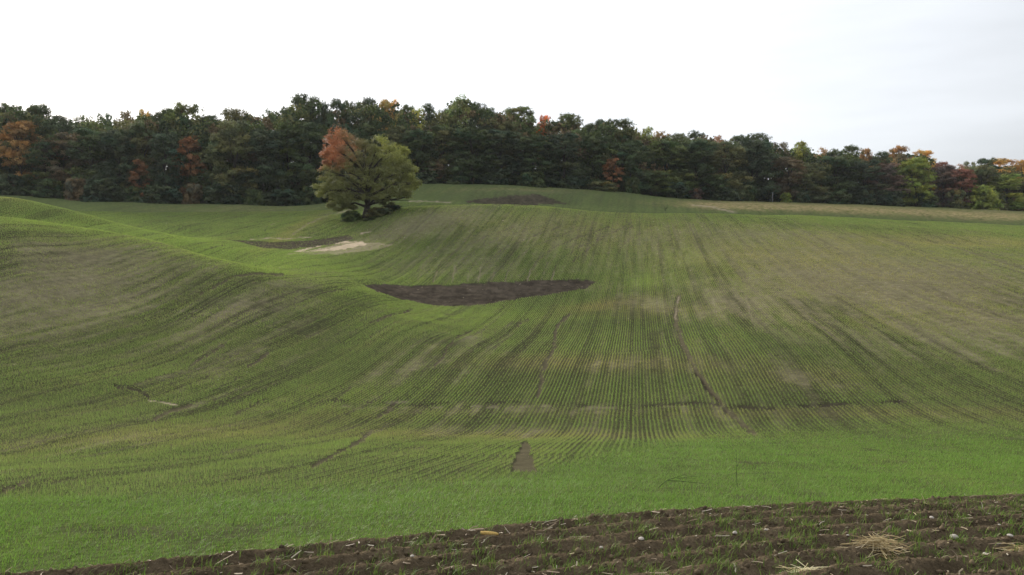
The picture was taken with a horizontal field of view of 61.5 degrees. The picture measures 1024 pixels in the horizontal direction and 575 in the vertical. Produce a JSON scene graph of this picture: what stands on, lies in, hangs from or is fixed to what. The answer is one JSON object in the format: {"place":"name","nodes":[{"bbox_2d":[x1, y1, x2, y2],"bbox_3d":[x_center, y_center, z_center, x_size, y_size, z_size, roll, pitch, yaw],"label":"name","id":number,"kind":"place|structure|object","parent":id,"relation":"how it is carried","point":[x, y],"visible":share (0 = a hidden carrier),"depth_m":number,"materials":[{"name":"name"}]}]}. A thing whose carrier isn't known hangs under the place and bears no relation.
{"place":"outdoors","nodes":[
{"label":"outdoors","id":0,"kind":"place"},
{"bbox_2d":[227,235,351,249],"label":"bare soil","id":1,"kind":"structure","parent":0,"point":[302,244],"depth_m":119.34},
{"bbox_2d":[364,279,594,306],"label":"bare soil","id":2,"kind":"structure","parent":0,"point":[472,293],"depth_m":94.78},
{"bbox_2d":[0,183,1023,572],"bbox_3d":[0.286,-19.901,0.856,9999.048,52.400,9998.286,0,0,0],"label":"ground","id":3,"kind":"structure","parent":0,"point":[618,203],"depth_m":54.91,"materials":[{"name":"plant"}]},
{"bbox_2d":[0,173,31,195],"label":"shrub","id":4,"kind":"object","parent":3,"relation":"on","point":[7,187],"visible":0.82,"depth_m":211.29,"materials":[{"name":"green plant"}]},
{"bbox_2d":[0,119,44,186],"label":"maple tree","id":5,"kind":"object","parent":3,"relation":"on","point":[14,130],"visible":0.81,"depth_m":215.75,"materials":[{"name":"orange plant"}]},
{"bbox_2d":[13,103,62,177],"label":"oak tree","id":6,"kind":"object","parent":3,"relation":"on","point":[44,110],"visible":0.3,"depth_m":223.35,"materials":[{"name":"green plant"}]},
{"bbox_2d":[18,140,68,195],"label":"oak tree","id":7,"kind":"object","parent":3,"relation":"on","point":[32,158],"visible":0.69,"depth_m":213.62,"materials":[{"name":"green plant"}]},
{"bbox_2d":[31,178,64,198],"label":"shrub","id":8,"kind":"object","parent":3,"relation":"on","point":[44,191],"visible":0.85,"depth_m":209.31,"materials":[{"name":"green plant"}]},
{"bbox_2d":[30,132,92,195],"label":"oak tree","id":9,"kind":"object","parent":3,"relation":"on","point":[54,167],"visible":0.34,"depth_m":215.00,"materials":[{"name":"green plant"}]},
{"bbox_2d":[63,177,85,200],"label":"shrub","id":10,"kind":"object","parent":3,"relation":"on","point":[74,192],"visible":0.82,"depth_m":205.23,"materials":[{"name":"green plant"}]},
{"bbox_2d":[61,127,114,197],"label":"oak tree","id":11,"kind":"object","parent":3,"relation":"on","point":[93,136],"visible":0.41,"depth_m":211.27,"materials":[{"name":"green plant"}]},
{"bbox_2d":[79,178,127,201],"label":"shrub","id":12,"kind":"object","parent":3,"relation":"on","point":[107,187],"visible":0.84,"depth_m":203.74,"materials":[{"name":"green plant"}]},
{"bbox_2d":[87,128,144,199],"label":"oak tree","id":13,"kind":"object","parent":3,"relation":"on","point":[118,138],"visible":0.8,"depth_m":207.55,"materials":[{"name":"green plant"}]},
{"bbox_2d":[123,185,145,201],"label":"shrub","id":14,"kind":"object","parent":3,"relation":"on","point":[133,196],"visible":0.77,"depth_m":204.68,"materials":[{"name":"green plant"}]},
{"bbox_2d":[114,120,163,197],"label":"oak tree","id":15,"kind":"object","parent":3,"relation":"on","point":[140,154],"visible":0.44,"depth_m":211.09,"materials":[{"name":"green plant"}]},
{"bbox_2d":[126,159,152,196],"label":"oak tree","id":16,"kind":"object","parent":3,"relation":"on","point":[136,173],"visible":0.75,"depth_m":206.71,"materials":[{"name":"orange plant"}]},
{"bbox_2d":[136,184,182,203],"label":"shrub","id":17,"kind":"object","parent":3,"relation":"on","point":[156,193],"visible":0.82,"depth_m":200.31,"materials":[{"name":"green plant"}]},
{"bbox_2d":[139,132,191,202],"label":"oak tree","id":18,"kind":"object","parent":3,"relation":"on","point":[165,177],"visible":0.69,"depth_m":206.50,"materials":[{"name":"green plant"}]},
{"bbox_2d":[151,107,181,186],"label":"oak tree","id":19,"kind":"object","parent":3,"relation":"on","point":[158,115],"visible":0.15,"depth_m":219.07,"materials":[{"name":"green plant"}]},
{"bbox_2d":[161,100,204,171],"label":"oak tree","id":20,"kind":"object","parent":3,"relation":"on","point":[191,110],"visible":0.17,"depth_m":222.04,"materials":[{"name":"green plant"}]},
{"bbox_2d":[171,136,208,193],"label":"oak tree","id":21,"kind":"object","parent":3,"relation":"on","point":[190,146],"visible":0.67,"depth_m":208.65,"materials":[{"name":"orange plant"}]},
{"bbox_2d":[181,183,204,203],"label":"shrub","id":22,"kind":"object","parent":3,"relation":"on","point":[193,194],"visible":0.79,"depth_m":201.77,"materials":[{"name":"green plant"}]},
{"bbox_2d":[184,132,232,197],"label":"oak tree","id":23,"kind":"object","parent":3,"relation":"on","point":[206,144],"visible":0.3,"depth_m":209.06,"materials":[{"name":"green plant"}]},
{"bbox_2d":[201,182,244,203],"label":"shrub","id":24,"kind":"object","parent":3,"relation":"on","point":[217,188],"visible":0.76,"depth_m":200.17,"materials":[{"name":"green plant"}]},
{"bbox_2d":[200,119,258,204],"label":"oak tree","id":25,"kind":"object","parent":3,"relation":"on","point":[224,145],"visible":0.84,"depth_m":203.84,"materials":[{"name":"green plant"}]},
{"bbox_2d":[220,107,252,183],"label":"oak tree","id":26,"kind":"object","parent":3,"relation":"on","point":[233,114],"visible":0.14,"depth_m":217.76,"materials":[{"name":"green plant"}]},
{"bbox_2d":[243,188,265,205],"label":"shrub","id":27,"kind":"object","parent":3,"relation":"on","point":[254,197],"visible":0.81,"depth_m":200.05,"materials":[{"name":"green plant"}]},
{"bbox_2d":[232,128,290,202],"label":"oak tree","id":28,"kind":"object","parent":3,"relation":"on","point":[259,138],"visible":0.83,"depth_m":206.49,"materials":[{"name":"green plant"}]},
{"bbox_2d":[264,189,302,205],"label":"shrub","id":29,"kind":"object","parent":3,"relation":"on","point":[287,197],"visible":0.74,"depth_m":201.95,"materials":[{"name":"green plant"}]},
{"bbox_2d":[260,119,309,204],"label":"oak tree","id":30,"kind":"object","parent":3,"relation":"on","point":[283,128],"visible":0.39,"depth_m":211.81,"materials":[{"name":"green plant"}]},
{"bbox_2d":[274,104,299,186],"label":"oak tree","id":31,"kind":"object","parent":3,"relation":"on","point":[286,109],"visible":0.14,"depth_m":217.08,"materials":[{"name":"green plant"}]},
{"bbox_2d":[281,93,324,170],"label":"oak tree","id":32,"kind":"object","parent":3,"relation":"on","point":[296,99],"visible":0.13,"depth_m":224.59,"materials":[{"name":"green plant"}]},
{"bbox_2d":[283,122,336,201],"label":"oak tree","id":33,"kind":"object","parent":3,"relation":"on","point":[311,133],"visible":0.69,"depth_m":210.23,"materials":[{"name":"green plant"}]},
{"bbox_2d":[299,183,322,204],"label":"shrub","id":34,"kind":"object","parent":3,"relation":"on","point":[309,193],"visible":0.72,"depth_m":206.62,"materials":[{"name":"green plant"}]},
{"bbox_2d":[315,101,332,169],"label":"oak tree","id":35,"kind":"object","parent":3,"relation":"on","point":[325,110],"visible":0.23,"depth_m":224.59,"materials":[{"name":"green plant"}]},
{"bbox_2d":[323,97,351,171],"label":"oak tree","id":36,"kind":"object","parent":3,"relation":"on","point":[338,104],"visible":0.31,"depth_m":222.97,"materials":[{"name":"green plant"}]},
{"bbox_2d":[313,122,368,198],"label":"oak tree","id":37,"kind":"object","parent":3,"relation":"on","point":[357,132],"visible":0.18,"depth_m":211.97,"materials":[{"name":"green plant"}]},
{"bbox_2d":[340,210,363,221],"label":"bush","id":38,"kind":"object","parent":3,"relation":"on","point":[351,215],"visible":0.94,"depth_m":145.74,"materials":[{"name":"green plant"}]},
{"bbox_2d":[311,124,422,218],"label":"oak tree","id":39,"kind":"object","parent":3,"relation":"on","point":[366,184],"visible":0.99,"depth_m":146.19,"materials":[{"name":"green plant"}]},
{"bbox_2d":[356,96,381,163],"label":"oak tree","id":40,"kind":"object","parent":3,"relation":"on","point":[369,101],"visible":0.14,"depth_m":227.01,"materials":[{"name":"green plant"}]},
{"bbox_2d":[347,120,392,188],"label":"oak tree","id":41,"kind":"object","parent":3,"relation":"on","point":[370,132],"visible":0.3,"depth_m":219.43,"materials":[{"name":"green plant"}]},
{"bbox_2d":[364,207,393,216],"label":"bush","id":42,"kind":"object","parent":3,"relation":"on","point":[380,211],"visible":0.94,"depth_m":145.11,"materials":[{"name":"green plant"}]},
{"bbox_2d":[371,99,402,140],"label":"maple tree","id":43,"kind":"object","parent":3,"relation":"on","point":[387,104],"visible":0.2,"depth_m":228.85,"materials":[{"name":"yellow plant"}]},
{"bbox_2d":[377,124,414,184],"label":"oak tree","id":44,"kind":"object","parent":3,"relation":"on","point":[393,134],"visible":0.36,"depth_m":219.73,"materials":[{"name":"green plant"}]},
{"bbox_2d":[397,128,443,177],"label":"oak tree","id":45,"kind":"object","parent":3,"relation":"on","point":[418,145],"visible":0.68,"depth_m":217.29,"materials":[{"name":"green plant"}]},
{"bbox_2d":[414,171,438,183],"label":"shrub","id":46,"kind":"object","parent":3,"relation":"on","point":[427,178],"visible":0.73,"depth_m":212.39,"materials":[{"name":"green plant"}]},
{"bbox_2d":[419,103,440,157],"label":"oak tree","id":47,"kind":"object","parent":3,"relation":"on","point":[427,107],"visible":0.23,"depth_m":233.78,"materials":[{"name":"green plant"}]},
{"bbox_2d":[421,161,445,179],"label":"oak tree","id":48,"kind":"object","parent":3,"relation":"on","point":[436,165],"visible":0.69,"depth_m":216.47,"materials":[{"name":"green plant"}]},
{"bbox_2d":[424,124,464,183],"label":"oak tree","id":49,"kind":"object","parent":3,"relation":"on","point":[446,131],"visible":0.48,"depth_m":222.52,"materials":[{"name":"green plant"}]},
{"bbox_2d":[443,93,471,159],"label":"oak tree","id":50,"kind":"object","parent":3,"relation":"on","point":[455,106],"visible":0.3,"depth_m":228.23,"materials":[{"name":"green plant"}]},
{"bbox_2d":[445,176,472,183],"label":"shrub","id":51,"kind":"object","parent":3,"relation":"on","point":[460,180],"visible":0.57,"depth_m":213.79,"materials":[{"name":"green plant"}]},
{"bbox_2d":[444,126,497,183],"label":"oak tree","id":52,"kind":"object","parent":3,"relation":"on","point":[471,158],"visible":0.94,"depth_m":217.90,"materials":[{"name":"green plant"}]},
{"bbox_2d":[467,102,493,155],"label":"oak tree","id":53,"kind":"object","parent":3,"relation":"on","point":[478,108],"visible":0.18,"depth_m":234.96,"materials":[{"name":"green plant"}]},
{"bbox_2d":[481,172,510,184],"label":"shrub","id":54,"kind":"object","parent":3,"relation":"on","point":[490,181],"visible":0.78,"depth_m":215.55,"materials":[{"name":"green plant"}]},
{"bbox_2d":[475,129,531,184],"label":"oak tree","id":55,"kind":"object","parent":3,"relation":"on","point":[511,142],"visible":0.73,"depth_m":220.22,"materials":[{"name":"green plant"}]},
{"bbox_2d":[489,121,524,176],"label":"oak tree","id":56,"kind":"object","parent":3,"relation":"on","point":[506,125],"visible":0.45,"depth_m":225.06,"materials":[{"name":"green plant"}]},
{"bbox_2d":[0,196,1023,501],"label":"crop seedlings","id":57,"kind":"object","parent":3,"relation":"on","point":[284,452],"visible":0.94,"depth_m":53.42,"materials":[{"name":"plant"}]},
{"bbox_2d":[0,358,1023,572],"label":"headland grass","id":58,"kind":"structure","parent":3,"relation":"on","point":[614,505],"depth_m":14.05,"materials":[{"name":"plant"}]},
{"bbox_2d":[0,98,1023,208],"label":"woodland foliage","id":59,"kind":"object","parent":3,"relation":"on","point":[210,127],"visible":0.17,"depth_m":226.64,"materials":[{"name":"green plant"}]},
{"bbox_2d":[0,198,1023,488],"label":"crop residue","id":60,"kind":"object","parent":3,"relation":"on","point":[622,294],"visible":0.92,"depth_m":88.85,"materials":[{"name":"plant"}]},
{"bbox_2d":[499,105,540,184],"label":"oak tree","id":61,"kind":"object","parent":3,"relation":"on","point":[522,110],"visible":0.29,"depth_m":231.22,"materials":[{"name":"green plant"}]},
{"bbox_2d":[517,171,546,187],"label":"shrub","id":62,"kind":"object","parent":3,"relation":"on","point":[531,179],"visible":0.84,"depth_m":215.24,"materials":[{"name":"green plant"}]},
{"bbox_2d":[507,135,559,183],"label":"oak tree","id":63,"kind":"object","parent":3,"relation":"on","point":[533,146],"visible":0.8,"depth_m":221.30,"materials":[{"name":"green plant"}]},
{"bbox_2d":[535,131,591,187],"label":"oak tree","id":64,"kind":"object","parent":3,"relation":"on","point":[565,139],"visible":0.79,"depth_m":223.23,"materials":[{"name":"green plant"}]},
{"bbox_2d":[546,112,587,176],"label":"oak tree","id":65,"kind":"object","parent":3,"relation":"on","point":[570,120],"visible":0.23,"depth_m":234.48,"materials":[{"name":"green plant"}]},
{"bbox_2d":[556,177,579,188],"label":"shrub","id":66,"kind":"object","parent":3,"relation":"on","point":[566,180],"visible":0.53,"depth_m":220.04,"materials":[{"name":"green plant"}]},
{"bbox_2d":[566,135,613,188],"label":"oak tree","id":67,"kind":"object","parent":3,"relation":"on","point":[594,147],"visible":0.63,"depth_m":229.89,"materials":[{"name":"green plant"}]},
{"bbox_2d":[586,180,617,191],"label":"shrub","id":68,"kind":"object","parent":3,"relation":"on","point":[606,186],"visible":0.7,"depth_m":222.68,"materials":[{"name":"green plant"}]},
{"bbox_2d":[602,158,625,186],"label":"oak tree","id":69,"kind":"object","parent":3,"relation":"on","point":[611,163],"visible":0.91,"depth_m":226.89,"materials":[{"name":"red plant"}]},
{"bbox_2d":[603,118,639,187],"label":"oak tree","id":70,"kind":"object","parent":3,"relation":"on","point":[624,123],"visible":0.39,"depth_m":239.80,"materials":[{"name":"green plant"}]},
{"bbox_2d":[609,139,656,194],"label":"oak tree","id":71,"kind":"object","parent":3,"relation":"on","point":[631,157],"visible":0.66,"depth_m":231.44,"materials":[{"name":"green plant"}]},
{"bbox_2d":[634,170,675,195],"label":"oak tree","id":72,"kind":"object","parent":3,"relation":"on","point":[656,175],"visible":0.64,"depth_m":235.88,"materials":[{"name":"green plant"}]},
{"bbox_2d":[643,139,698,194],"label":"oak tree","id":73,"kind":"object","parent":3,"relation":"on","point":[681,160],"visible":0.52,"depth_m":246.35,"materials":[{"name":"green plant"}]},
{"bbox_2d":[657,181,690,198],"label":"shrub","id":74,"kind":"object","parent":3,"relation":"on","point":[680,188],"visible":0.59,"depth_m":239.88,"materials":[{"name":"green plant"}]},
{"bbox_2d":[665,133,694,180],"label":"oak tree","id":75,"kind":"object","parent":3,"relation":"on","point":[675,138],"visible":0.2,"depth_m":256.12,"materials":[{"name":"green plant"}]},
{"bbox_2d":[667,138,730,199],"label":"oak tree","id":76,"kind":"object","parent":3,"relation":"on","point":[694,147],"visible":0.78,"depth_m":250.54,"materials":[{"name":"green plant"}]},
{"bbox_2d":[707,187,744,200],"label":"shrub","id":77,"kind":"object","parent":3,"relation":"on","point":[725,194],"visible":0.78,"depth_m":249.49,"materials":[{"name":"green plant"}]},
{"bbox_2d":[699,139,754,198],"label":"oak tree","id":78,"kind":"object","parent":3,"relation":"on","point":[735,182],"visible":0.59,"depth_m":257.29,"materials":[{"name":"green plant"}]},
{"bbox_2d":[728,139,784,200],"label":"oak tree","id":79,"kind":"object","parent":3,"relation":"on","point":[756,147],"visible":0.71,"depth_m":263.70,"materials":[{"name":"green plant"}]},
{"bbox_2d":[741,132,772,200],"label":"oak tree","id":80,"kind":"object","parent":3,"relation":"on","point":[756,136],"visible":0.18,"depth_m":276.97,"materials":[{"name":"green plant"}]},
{"bbox_2d":[769,156,806,198],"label":"oak tree","id":81,"kind":"object","parent":3,"relation":"on","point":[790,174],"visible":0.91,"depth_m":266.78,"materials":[{"name":"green plant"}]},
{"bbox_2d":[791,141,815,192],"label":"oak tree","id":82,"kind":"object","parent":3,"relation":"on","point":[801,144],"visible":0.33,"depth_m":281.12,"materials":[{"name":"green plant"}]},
{"bbox_2d":[785,162,832,202],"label":"oak tree","id":83,"kind":"object","parent":3,"relation":"on","point":[810,175],"visible":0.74,"depth_m":268.15,"materials":[{"name":"green plant"}]},
{"bbox_2d":[821,191,852,203],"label":"shrub","id":84,"kind":"object","parent":3,"relation":"on","point":[835,196],"visible":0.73,"depth_m":268.41,"materials":[{"name":"green plant"}]},
{"bbox_2d":[812,155,862,202],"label":"oak tree","id":85,"kind":"object","parent":3,"relation":"on","point":[845,184],"visible":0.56,"depth_m":277.71,"materials":[{"name":"green plant"}]},
{"bbox_2d":[843,144,865,188],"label":"oak tree","id":86,"kind":"object","parent":3,"relation":"on","point":[851,149],"visible":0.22,"depth_m":291.80,"materials":[{"name":"green plant"}]},
{"bbox_2d":[839,159,889,203],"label":"oak tree","id":87,"kind":"object","parent":3,"relation":"on","point":[863,166],"visible":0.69,"depth_m":278.57,"materials":[{"name":"green plant"}]},
{"bbox_2d":[854,188,877,204],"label":"shrub","id":88,"kind":"object","parent":3,"relation":"on","point":[869,199],"visible":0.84,"depth_m":275.05,"materials":[{"name":"green plant"}]},
{"bbox_2d":[868,150,894,204],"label":"oak tree","id":89,"kind":"object","parent":3,"relation":"on","point":[885,154],"visible":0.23,"depth_m":292.15,"materials":[{"name":"green plant"}]},
{"bbox_2d":[866,162,911,200],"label":"oak tree","id":90,"kind":"object","parent":3,"relation":"on","point":[894,178],"visible":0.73,"depth_m":281.95,"materials":[{"name":"brown plant"}]},
{"bbox_2d":[881,190,904,206],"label":"shrub","id":91,"kind":"object","parent":3,"relation":"on","point":[894,198],"visible":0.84,"depth_m":277.75,"materials":[{"name":"green plant"}]},
{"bbox_2d":[888,145,911,193],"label":"maple tree","id":92,"kind":"object","parent":3,"relation":"on","point":[899,155],"visible":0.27,"depth_m":302.13,"materials":[{"name":"orange plant"}]},
{"bbox_2d":[897,157,938,206],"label":"oak tree","id":93,"kind":"object","parent":3,"relation":"on","point":[917,186],"visible":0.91,"depth_m":285.31,"materials":[{"name":"green plant"}]},
{"bbox_2d":[911,192,938,207],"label":"shrub","id":94,"kind":"object","parent":3,"relation":"on","point":[926,203],"visible":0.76,"depth_m":284.30,"materials":[{"name":"green plant"}]},
{"bbox_2d":[927,164,967,206],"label":"oak tree","id":95,"kind":"object","parent":3,"relation":"on","point":[942,175],"visible":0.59,"depth_m":295.04,"materials":[{"name":"brown plant"}]},
{"bbox_2d":[944,188,968,208],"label":"shrub","id":96,"kind":"object","parent":3,"relation":"on","point":[958,197],"visible":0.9,"depth_m":291.13,"materials":[{"name":"green plant"}]},
{"bbox_2d":[944,168,977,204],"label":"maple tree","id":97,"kind":"object","parent":3,"relation":"on","point":[964,185],"visible":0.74,"depth_m":294.50,"materials":[{"name":"red plant"}]},
{"bbox_2d":[963,184,1005,209],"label":"shrub","id":98,"kind":"object","parent":3,"relation":"on","point":[984,197],"visible":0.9,"depth_m":292.73,"materials":[{"name":"green plant"}]},
{"bbox_2d":[967,164,1005,206],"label":"oak tree","id":99,"kind":"object","parent":3,"relation":"on","point":[980,170],"visible":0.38,"depth_m":301.77,"materials":[{"name":"green plant"}]},
{"bbox_2d":[984,173,1023,209],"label":"oak tree","id":100,"kind":"object","parent":3,"relation":"on","point":[1019,198],"visible":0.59,"depth_m":301.22,"materials":[{"name":"green plant"}]},
{"bbox_2d":[994,158,1022,200],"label":"maple tree","id":101,"kind":"object","parent":3,"relation":"on","point":[999,161],"visible":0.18,"depth_m":318.38,"materials":[{"name":"orange plant"}]},
{"bbox_2d":[0,494,1023,574],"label":"tilled soil","id":102,"kind":"structure","parent":0,"point":[926,563],"depth_m":8.94,"materials":[{"name":"soil"}]},
{"bbox_2d":[1,489,1023,574],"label":"grass tufts","id":103,"kind":"object","parent":102,"relation":"on","point":[713,534],"visible":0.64,"depth_m":9.04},
{"bbox_2d":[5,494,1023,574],"bbox_3d":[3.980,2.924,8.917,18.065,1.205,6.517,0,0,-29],"label":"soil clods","id":104,"kind":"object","parent":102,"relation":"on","point":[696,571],"visible":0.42,"depth_m":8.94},
{"bbox_2d":[6,492,1023,574],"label":"straw litter","id":105,"kind":"object","parent":102,"relation":"on","point":[649,547],"visible":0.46,"depth_m":9.07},
{"bbox_2d":[840,531,914,560],"bbox_3d":[3.784,2.672,8.829,0.604,0.294,0.636,0,0,-40],"label":"straw bunch","id":106,"kind":"object","parent":102,"relation":"on","point":[876,541],"visible":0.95,"depth_m":8.78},
{"bbox_2d":[0,0,1023,178],"label":"sky","id":107,"kind":"structure","parent":0,"point":[945,78],"materials":[{"name":"white"}]},
{"bbox_2d":[466,193,565,205],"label":"bare soil","id":108,"kind":"structure","parent":0,"point":[534,199],"depth_m":190.15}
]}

